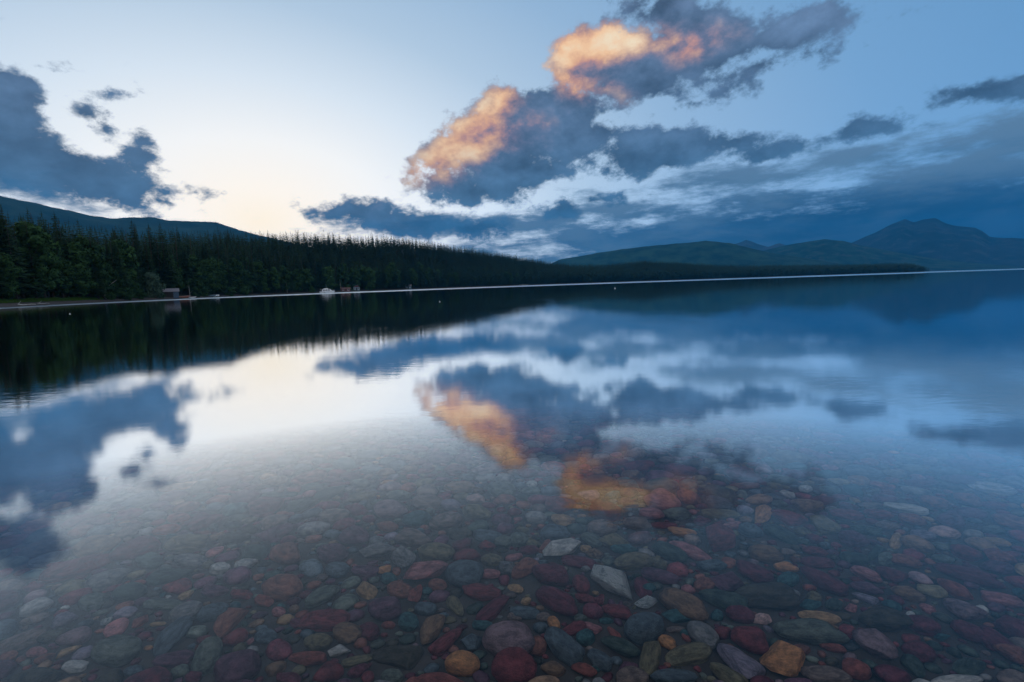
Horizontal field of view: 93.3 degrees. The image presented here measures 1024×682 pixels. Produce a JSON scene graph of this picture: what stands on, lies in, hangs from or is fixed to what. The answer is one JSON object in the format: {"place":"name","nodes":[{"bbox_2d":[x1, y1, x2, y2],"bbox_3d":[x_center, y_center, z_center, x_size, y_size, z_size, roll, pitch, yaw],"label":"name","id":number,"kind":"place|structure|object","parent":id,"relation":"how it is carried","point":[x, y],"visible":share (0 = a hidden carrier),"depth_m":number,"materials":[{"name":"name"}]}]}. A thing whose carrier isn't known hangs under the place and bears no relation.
{"place":"outdoors","nodes":[
{"label":"outdoors","id":0,"kind":"place"},
{"bbox_2d":[0,196,285,248],"bbox_3d":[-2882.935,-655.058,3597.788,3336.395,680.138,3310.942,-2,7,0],"label":"hill","id":1,"kind":"structure","parent":0,"point":[12,208],"depth_m":3193.34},
{"bbox_2d":[1,195,271,239],"bbox_3d":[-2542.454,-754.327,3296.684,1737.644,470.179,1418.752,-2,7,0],"label":"hillside forest","id":2,"kind":"object","parent":1,"relation":"on","point":[151,220],"visible":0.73,"depth_m":3533.91,"materials":[{"name":"green plant"}]},
{"bbox_2d":[0,250,957,307],"bbox_3d":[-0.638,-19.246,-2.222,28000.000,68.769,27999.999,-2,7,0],"label":"ground","id":3,"kind":"structure","parent":0,"point":[184,293],"depth_m":429.72,"materials":[{"name":"grey soil"}]},
{"bbox_2d":[0,253,23,298],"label":"broadleaf tree","id":4,"kind":"object","parent":3,"relation":"on","point":[9,267],"visible":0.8,"depth_m":100.50,"materials":[{"name":"green plant"}]},
{"bbox_2d":[0,216,28,294],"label":"spruce tree","id":5,"kind":"object","parent":3,"relation":"on","point":[8,252],"visible":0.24,"depth_m":103.61,"materials":[{"name":"green plant"}]},
{"bbox_2d":[0,206,30,297],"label":"spruce tree","id":6,"kind":"object","parent":3,"relation":"on","point":[1,210],"visible":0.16,"depth_m":108.31,"materials":[{"name":"green plant"}]},
{"bbox_2d":[0,213,35,299],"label":"spruce tree","id":7,"kind":"object","parent":3,"relation":"on","point":[16,259],"visible":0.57,"depth_m":105.26,"materials":[{"name":"green plant"}]},
{"bbox_2d":[7,221,31,297],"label":"spruce tree","id":8,"kind":"object","parent":3,"relation":"on","point":[23,293],"visible":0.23,"depth_m":111.37,"materials":[{"name":"green plant"}]},
{"bbox_2d":[9,221,31,297],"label":"spruce tree","id":9,"kind":"object","parent":3,"relation":"on","point":[18,257],"visible":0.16,"depth_m":110.34,"materials":[{"name":"green plant"}]},
{"bbox_2d":[10,221,55,287],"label":"broadleaf tree","id":10,"kind":"object","parent":3,"relation":"on","point":[36,239],"visible":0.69,"depth_m":113.81,"materials":[{"name":"green plant"}]},
{"bbox_2d":[22,216,49,297],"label":"spruce tree","id":11,"kind":"object","parent":3,"relation":"on","point":[35,290],"visible":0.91,"depth_m":113.27,"materials":[{"name":"green plant"}]},
{"bbox_2d":[25,229,64,297],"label":"broadleaf tree","id":12,"kind":"object","parent":3,"relation":"on","point":[57,265],"visible":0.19,"depth_m":121.44,"materials":[{"name":"green plant"}]},
{"bbox_2d":[0,296,103,302],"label":"grass tufts","id":13,"kind":"object","parent":3,"relation":"on","point":[4,300],"visible":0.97,"depth_m":116.45,"materials":[{"name":"plant"}]},
{"bbox_2d":[43,219,67,296],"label":"spruce tree","id":14,"kind":"object","parent":3,"relation":"on","point":[55,290],"visible":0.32,"depth_m":124.69,"materials":[{"name":"green plant"}]},
{"bbox_2d":[46,257,75,297],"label":"broadleaf tree","id":15,"kind":"object","parent":3,"relation":"on","point":[70,272],"visible":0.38,"depth_m":128.10,"materials":[{"name":"green plant"}]},
{"bbox_2d":[49,214,77,294],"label":"spruce tree","id":16,"kind":"object","parent":3,"relation":"on","point":[54,216],"visible":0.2,"depth_m":133.48,"materials":[{"name":"green plant"}]},
{"bbox_2d":[52,228,74,297],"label":"spruce tree","id":17,"kind":"object","parent":3,"relation":"on","point":[60,256],"visible":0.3,"depth_m":127.73,"materials":[{"name":"green plant"}]},
{"bbox_2d":[53,220,75,296],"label":"spruce tree","id":18,"kind":"object","parent":3,"relation":"on","point":[62,254],"visible":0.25,"depth_m":130.76,"materials":[{"name":"green plant"}]},
{"bbox_2d":[52,220,78,296],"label":"spruce tree","id":19,"kind":"object","parent":3,"relation":"on","point":[62,239],"visible":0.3,"depth_m":132.22,"materials":[{"name":"green plant"}]},
{"bbox_2d":[60,240,84,296],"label":"spruce tree","id":20,"kind":"object","parent":3,"relation":"on","point":[75,285],"visible":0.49,"depth_m":133.05,"materials":[{"name":"green plant"}]},
{"bbox_2d":[60,240,98,296],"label":"broadleaf tree","id":21,"kind":"object","parent":3,"relation":"on","point":[76,249],"visible":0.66,"depth_m":134.33,"materials":[{"name":"green plant"}]},
{"bbox_2d":[66,234,111,295],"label":"broadleaf tree","id":22,"kind":"object","parent":3,"relation":"on","point":[98,248],"visible":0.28,"depth_m":141.55,"materials":[{"name":"green plant"}]},
{"bbox_2d":[88,233,105,297],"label":"spruce tree","id":23,"kind":"object","parent":3,"relation":"on","point":[90,246],"visible":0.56,"depth_m":141.65,"materials":[{"name":"green plant"}]},
{"bbox_2d":[90,262,106,298],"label":"spruce tree","id":24,"kind":"object","parent":3,"relation":"on","point":[98,291],"visible":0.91,"depth_m":141.03,"materials":[{"name":"green plant"}]},
{"bbox_2d":[97,253,115,298],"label":"broadleaf tree","id":25,"kind":"object","parent":3,"relation":"on","point":[107,281],"visible":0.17,"depth_m":146.88,"materials":[{"name":"green plant"}]},
{"bbox_2d":[103,236,117,293],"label":"spruce tree","id":26,"kind":"object","parent":3,"relation":"on","point":[107,252],"visible":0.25,"depth_m":155.54,"materials":[{"name":"green plant"}]},
{"bbox_2d":[105,292,116,299],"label":"shore bush","id":27,"kind":"object","parent":3,"relation":"on","point":[110,295],"visible":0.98,"depth_m":146.16,"materials":[{"name":"green plant"}]},
{"bbox_2d":[107,269,124,295],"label":"broadleaf tree","id":28,"kind":"object","parent":3,"relation":"on","point":[114,273],"visible":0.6,"depth_m":152.26,"materials":[{"name":"green plant"}]},
{"bbox_2d":[109,234,126,297],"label":"spruce tree","id":29,"kind":"object","parent":3,"relation":"on","point":[112,258],"visible":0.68,"depth_m":153.21,"materials":[{"name":"green plant"}]},
{"bbox_2d":[111,240,130,284],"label":"spruce tree","id":30,"kind":"object","parent":3,"relation":"on","point":[121,261],"visible":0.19,"depth_m":160.36,"materials":[{"name":"green plant"}]},
{"bbox_2d":[105,239,140,287],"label":"broadleaf tree","id":31,"kind":"object","parent":3,"relation":"on","point":[125,250],"visible":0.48,"depth_m":162.61,"materials":[{"name":"green plant"}]},
{"bbox_2d":[118,287,134,299],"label":"shore bush","id":32,"kind":"object","parent":3,"relation":"on","point":[127,293],"visible":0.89,"depth_m":155.03,"materials":[{"name":"green plant"}]},
{"bbox_2d":[128,243,145,288],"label":"spruce tree","id":33,"kind":"object","parent":3,"relation":"on","point":[142,282],"visible":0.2,"depth_m":171.97,"materials":[{"name":"green plant"}]},
{"bbox_2d":[128,221,148,276],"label":"spruce tree","id":34,"kind":"object","parent":3,"relation":"on","point":[136,238],"visible":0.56,"depth_m":178.56,"materials":[{"name":"green plant"}]},
{"bbox_2d":[132,235,144,288],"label":"spruce tree","id":35,"kind":"object","parent":3,"relation":"on","point":[137,253],"visible":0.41,"depth_m":174.99,"materials":[{"name":"green plant"}]},
{"bbox_2d":[132,288,147,298],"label":"shore bush","id":36,"kind":"object","parent":3,"relation":"on","point":[138,291],"visible":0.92,"depth_m":164.41,"materials":[{"name":"green plant"}]},
{"bbox_2d":[141,236,150,262],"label":"spruce tree","id":37,"kind":"object","parent":3,"relation":"on","point":[145,250],"visible":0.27,"depth_m":189.89,"materials":[{"name":"green plant"}]},
{"bbox_2d":[143,231,159,288],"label":"spruce tree","id":38,"kind":"object","parent":3,"relation":"on","point":[148,263],"visible":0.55,"depth_m":181.01,"materials":[{"name":"green plant"}]},
{"bbox_2d":[143,225,161,271],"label":"spruce tree","id":39,"kind":"object","parent":3,"relation":"on","point":[148,231],"visible":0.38,"depth_m":192.26,"materials":[{"name":"green plant"}]},
{"bbox_2d":[147,233,158,272],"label":"spruce tree","id":40,"kind":"object","parent":3,"relation":"on","point":[151,248],"visible":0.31,"depth_m":189.04,"materials":[{"name":"green plant"}]},
{"bbox_2d":[142,271,165,297],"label":"tree","id":41,"kind":"object","parent":3,"relation":"on","point":[151,279],"visible":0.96,"depth_m":175.51,"materials":[{"name":"green plant"}]},
{"bbox_2d":[152,236,170,288],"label":"spruce tree","id":42,"kind":"object","parent":3,"relation":"on","point":[159,271],"visible":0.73,"depth_m":189.29,"materials":[{"name":"green plant"}]},
{"bbox_2d":[157,226,166,248],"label":"spruce tree","id":43,"kind":"object","parent":3,"relation":"on","point":[160,237],"visible":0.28,"depth_m":209.68,"materials":[{"name":"green plant"}]},
{"bbox_2d":[156,235,179,288],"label":"spruce tree","id":44,"kind":"object","parent":3,"relation":"on","point":[166,270],"visible":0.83,"depth_m":191.40,"materials":[{"name":"green plant"}]},
{"bbox_2d":[163,241,177,287],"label":"spruce tree","id":45,"kind":"object","parent":3,"relation":"on","point":[167,252],"visible":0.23,"depth_m":195.72,"materials":[{"name":"green plant"}]},
{"bbox_2d":[163,288,178,298],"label":"boathouse","id":46,"kind":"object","parent":3,"relation":"on","point":[171,293],"visible":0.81,"depth_m":186.86,"materials":[{"name":"black wood"}]},
{"bbox_2d":[162,263,183,289],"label":"broadleaf tree","id":47,"kind":"object","parent":3,"relation":"on","point":[179,284],"visible":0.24,"depth_m":197.45,"materials":[{"name":"green plant"}]},
{"bbox_2d":[172,235,187,288],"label":"spruce tree","id":48,"kind":"object","parent":3,"relation":"on","point":[178,255],"visible":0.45,"depth_m":210.84,"materials":[{"name":"green plant"}]},
{"bbox_2d":[172,242,187,293],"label":"spruce tree","id":49,"kind":"object","parent":3,"relation":"on","point":[175,251],"visible":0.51,"depth_m":208.93,"materials":[{"name":"green plant"}]},
{"bbox_2d":[179,242,197,294],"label":"spruce tree","id":50,"kind":"object","parent":3,"relation":"on","point":[186,269],"visible":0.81,"depth_m":211.56,"materials":[{"name":"green plant"}]},
{"bbox_2d":[186,254,202,293],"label":"broadleaf tree","id":51,"kind":"object","parent":3,"relation":"on","point":[194,262],"visible":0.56,"depth_m":218.68,"materials":[{"name":"green plant"}]},
{"bbox_2d":[190,287,202,296],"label":"shore bush","id":52,"kind":"object","parent":3,"relation":"on","point":[195,290],"visible":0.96,"depth_m":212.40,"materials":[{"name":"green plant"}]},
{"bbox_2d":[192,261,211,292],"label":"broadleaf tree","id":53,"kind":"object","parent":3,"relation":"on","point":[205,280],"visible":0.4,"depth_m":222.93,"materials":[{"name":"green plant"}]},
{"bbox_2d":[199,240,207,259],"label":"spruce tree","id":54,"kind":"object","parent":3,"relation":"on","point":[202,246],"visible":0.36,"depth_m":243.27,"materials":[{"name":"green plant"}]},
{"bbox_2d":[199,286,209,296],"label":"shore bush","id":55,"kind":"object","parent":3,"relation":"on","point":[204,290],"visible":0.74,"depth_m":221.25,"materials":[{"name":"green plant"}]},
{"bbox_2d":[202,241,210,258],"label":"spruce tree","id":56,"kind":"object","parent":3,"relation":"on","point":[204,257],"visible":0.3,"depth_m":243.53,"materials":[{"name":"green plant"}]},
{"bbox_2d":[199,258,222,294],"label":"broadleaf tree","id":57,"kind":"object","parent":3,"relation":"on","point":[211,273],"visible":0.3,"depth_m":230.75,"materials":[{"name":"green plant"}]},
{"bbox_2d":[202,259,222,294],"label":"broadleaf tree","id":58,"kind":"object","parent":3,"relation":"on","point":[216,271],"visible":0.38,"depth_m":231.40,"materials":[{"name":"green plant"}]},
{"bbox_2d":[207,258,221,285],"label":"broadleaf tree","id":59,"kind":"object","parent":3,"relation":"on","point":[218,269],"visible":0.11,"depth_m":239.68,"materials":[{"name":"green plant"}]},
{"bbox_2d":[211,232,223,258],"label":"spruce tree","id":60,"kind":"object","parent":3,"relation":"on","point":[215,237],"visible":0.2,"depth_m":279.38,"materials":[{"name":"green plant"}]},
{"bbox_2d":[212,258,228,289],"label":"broadleaf tree","id":61,"kind":"object","parent":3,"relation":"on","point":[223,267],"visible":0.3,"depth_m":248.02,"materials":[{"name":"green plant"}]},
{"bbox_2d":[216,256,226,293],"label":"spruce tree","id":62,"kind":"object","parent":3,"relation":"on","point":[223,282],"visible":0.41,"depth_m":247.00,"materials":[{"name":"green plant"}]},
{"bbox_2d":[224,287,236,295],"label":"shore bush","id":63,"kind":"object","parent":3,"relation":"on","point":[230,291],"visible":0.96,"depth_m":249.70,"materials":[{"name":"green plant"}]},
{"bbox_2d":[228,257,248,293],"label":"broadleaf tree","id":64,"kind":"object","parent":3,"relation":"on","point":[236,268],"visible":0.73,"depth_m":261.70,"materials":[{"name":"green plant"}]},
{"bbox_2d":[239,286,250,294],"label":"shore bush","id":65,"kind":"object","parent":3,"relation":"on","point":[244,291],"visible":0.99,"depth_m":264.54,"materials":[{"name":"green plant"}]},
{"bbox_2d":[237,269,255,293],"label":"broadleaf tree","id":66,"kind":"object","parent":3,"relation":"on","point":[246,281],"visible":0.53,"depth_m":268.50,"materials":[{"name":"green plant"}]},
{"bbox_2d":[254,260,269,285],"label":"broadleaf tree","id":67,"kind":"object","parent":3,"relation":"on","point":[256,263],"visible":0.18,"depth_m":291.85,"materials":[{"name":"green plant"}]},
{"bbox_2d":[257,265,267,292],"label":"broadleaf tree","id":68,"kind":"object","parent":3,"relation":"on","point":[260,268],"visible":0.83,"depth_m":290.27,"materials":[{"name":"green plant"}]},
{"bbox_2d":[258,275,270,292],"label":"broadleaf tree","id":69,"kind":"object","parent":3,"relation":"on","point":[264,288],"visible":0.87,"depth_m":290.69,"materials":[{"name":"green plant"}]},
{"bbox_2d":[269,238,278,265],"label":"spruce tree","id":70,"kind":"object","parent":3,"relation":"on","point":[271,244],"visible":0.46,"depth_m":345.61,"materials":[{"name":"green plant"}]},
{"bbox_2d":[270,267,280,292],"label":"broadleaf tree","id":71,"kind":"object","parent":3,"relation":"on","point":[275,275],"visible":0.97,"depth_m":300.83,"materials":[{"name":"green plant"}]},
{"bbox_2d":[277,265,292,291],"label":"broadleaf tree","id":72,"kind":"object","parent":3,"relation":"on","point":[284,271],"visible":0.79,"depth_m":316.09,"materials":[{"name":"green plant"}]},
{"bbox_2d":[281,239,290,262],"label":"spruce tree","id":73,"kind":"object","parent":3,"relation":"on","point":[286,246],"visible":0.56,"depth_m":377.34,"materials":[{"name":"green plant"}]},
{"bbox_2d":[292,280,297,291],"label":"broadleaf tree","id":74,"kind":"object","parent":3,"relation":"on","point":[294,283],"visible":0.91,"depth_m":328.28,"materials":[{"name":"green plant"}]},
{"bbox_2d":[292,269,302,291],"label":"broadleaf tree","id":75,"kind":"object","parent":3,"relation":"on","point":[300,277],"visible":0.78,"depth_m":331.22,"materials":[{"name":"green plant"}]},
{"bbox_2d":[293,271,302,290],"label":"broadleaf tree","id":76,"kind":"object","parent":3,"relation":"on","point":[299,283],"visible":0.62,"depth_m":331.90,"materials":[{"name":"green plant"}]},
{"bbox_2d":[301,268,314,289],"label":"broadleaf tree","id":77,"kind":"object","parent":3,"relation":"on","point":[307,277],"visible":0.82,"depth_m":342.09,"materials":[{"name":"green plant"}]},
{"bbox_2d":[303,239,312,267],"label":"spruce tree","id":78,"kind":"object","parent":3,"relation":"on","point":[307,252],"visible":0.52,"depth_m":390.40,"materials":[{"name":"green plant"}]},
{"bbox_2d":[313,236,320,259],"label":"spruce tree","id":79,"kind":"object","parent":3,"relation":"on","point":[315,242],"visible":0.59,"depth_m":412.32,"materials":[{"name":"green plant"}]},
{"bbox_2d":[320,266,337,289],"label":"broadleaf tree","id":80,"kind":"object","parent":3,"relation":"on","point":[329,277],"visible":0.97,"depth_m":372.51,"materials":[{"name":"green plant"}]},
{"bbox_2d":[335,273,343,289],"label":"broadleaf tree","id":81,"kind":"object","parent":3,"relation":"on","point":[338,277],"visible":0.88,"depth_m":391.65,"materials":[{"name":"green plant"}]},
{"bbox_2d":[337,263,350,285],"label":"broadleaf tree","id":82,"kind":"object","parent":3,"relation":"on","point":[344,266],"visible":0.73,"depth_m":399.77,"materials":[{"name":"green plant"}]},
{"bbox_2d":[340,256,347,287],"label":"spruce tree","id":83,"kind":"object","parent":3,"relation":"on","point":[343,280],"visible":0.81,"depth_m":398.46,"materials":[{"name":"green plant"}]},
{"bbox_2d":[341,287,350,291],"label":"boat shed","id":84,"kind":"object","parent":3,"relation":"on","point":[346,289],"visible":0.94,"depth_m":390.18,"materials":[{"name":"red paint"}]},
{"bbox_2d":[348,267,361,286],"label":"broadleaf tree","id":85,"kind":"object","parent":3,"relation":"on","point":[358,278],"visible":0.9,"depth_m":413.19,"materials":[{"name":"green plant"}]},
{"bbox_2d":[356,265,369,285],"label":"broadleaf tree","id":86,"kind":"object","parent":3,"relation":"on","point":[362,269],"visible":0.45,"depth_m":431.50,"materials":[{"name":"green plant"}]},
{"bbox_2d":[361,267,375,288],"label":"broadleaf tree","id":87,"kind":"object","parent":3,"relation":"on","point":[372,276],"visible":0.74,"depth_m":432.30,"materials":[{"name":"green plant"}]},
{"bbox_2d":[365,283,373,290],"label":"shore bush","id":88,"kind":"object","parent":3,"relation":"on","point":[368,286],"visible":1,"depth_m":425.11,"materials":[{"name":"green plant"}]},
{"bbox_2d":[373,261,379,288],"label":"spruce tree","id":89,"kind":"object","parent":3,"relation":"on","point":[376,275],"visible":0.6,"depth_m":446.92,"materials":[{"name":"green plant"}]},
{"bbox_2d":[383,269,392,285],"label":"broadleaf tree","id":90,"kind":"object","parent":3,"relation":"on","point":[388,277],"visible":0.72,"depth_m":460.76,"materials":[{"name":"green plant"}]},
{"bbox_2d":[386,261,398,284],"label":"broadleaf tree","id":91,"kind":"object","parent":3,"relation":"on","point":[390,266],"visible":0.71,"depth_m":469.01,"materials":[{"name":"green plant"}]},
{"bbox_2d":[409,271,417,286],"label":"broadleaf tree","id":92,"kind":"object","parent":3,"relation":"on","point":[412,275],"visible":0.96,"depth_m":511.33,"materials":[{"name":"green plant"}]},
{"bbox_2d":[414,262,423,275],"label":"broadleaf tree","id":93,"kind":"object","parent":3,"relation":"on","point":[418,264],"visible":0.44,"depth_m":572.61,"materials":[{"name":"green plant"}]},
{"bbox_2d":[453,272,458,284],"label":"broadleaf tree","id":94,"kind":"object","parent":3,"relation":"on","point":[455,275],"visible":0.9,"depth_m":627.48,"materials":[{"name":"green plant"}]},
{"bbox_2d":[1,212,929,292],"bbox_3d":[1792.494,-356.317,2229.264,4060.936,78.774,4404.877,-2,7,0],"label":"distant forest","id":95,"kind":"object","parent":3,"relation":"on","point":[534,273],"visible":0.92,"depth_m":723.91,"materials":[{"name":"green plant"}]},
{"bbox_2d":[0,268,1023,681],"bbox_3d":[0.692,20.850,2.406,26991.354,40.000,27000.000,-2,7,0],"label":"water","id":96,"kind":"structure","parent":0,"point":[802,478],"depth_m":2.45,"materials":[{"name":"blue liquid"}]},
{"bbox_2d":[319,288,334,292],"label":"cabin cruiser","id":97,"kind":"object","parent":96,"relation":"on","point":[325,290],"visible":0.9,"depth_m":352.36,"materials":[{"name":"white plastic"}]},
{"bbox_2d":[0,0,1023,263],"label":"sky","id":98,"kind":"structure","parent":0,"point":[550,130],"materials":[{"name":"blue"}]},
{"bbox_2d":[551,241,843,268],"bbox_3d":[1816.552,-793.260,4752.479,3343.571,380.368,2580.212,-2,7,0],"label":"hill","id":99,"kind":"structure","parent":0,"point":[712,253],"depth_m":4481.70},
{"bbox_2d":[736,240,785,250],"bbox_3d":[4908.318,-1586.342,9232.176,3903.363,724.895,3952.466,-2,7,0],"label":"mountain","id":100,"kind":"structure","parent":0,"point":[748,244],"depth_m":9049.15,"materials":[{"name":"blue stone"}]},
{"bbox_2d":[764,239,1023,269],"bbox_3d":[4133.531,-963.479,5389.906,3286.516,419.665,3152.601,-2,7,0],"label":"hill","id":101,"kind":"structure","parent":0,"point":[839,252],"depth_m":5103.53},
{"bbox_2d":[852,218,1023,265],"bbox_3d":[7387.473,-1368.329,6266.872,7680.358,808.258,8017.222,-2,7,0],"label":"mountain","id":102,"kind":"structure","parent":0,"point":[934,238],"depth_m":6240.65,"materials":[{"name":"blue stone"}]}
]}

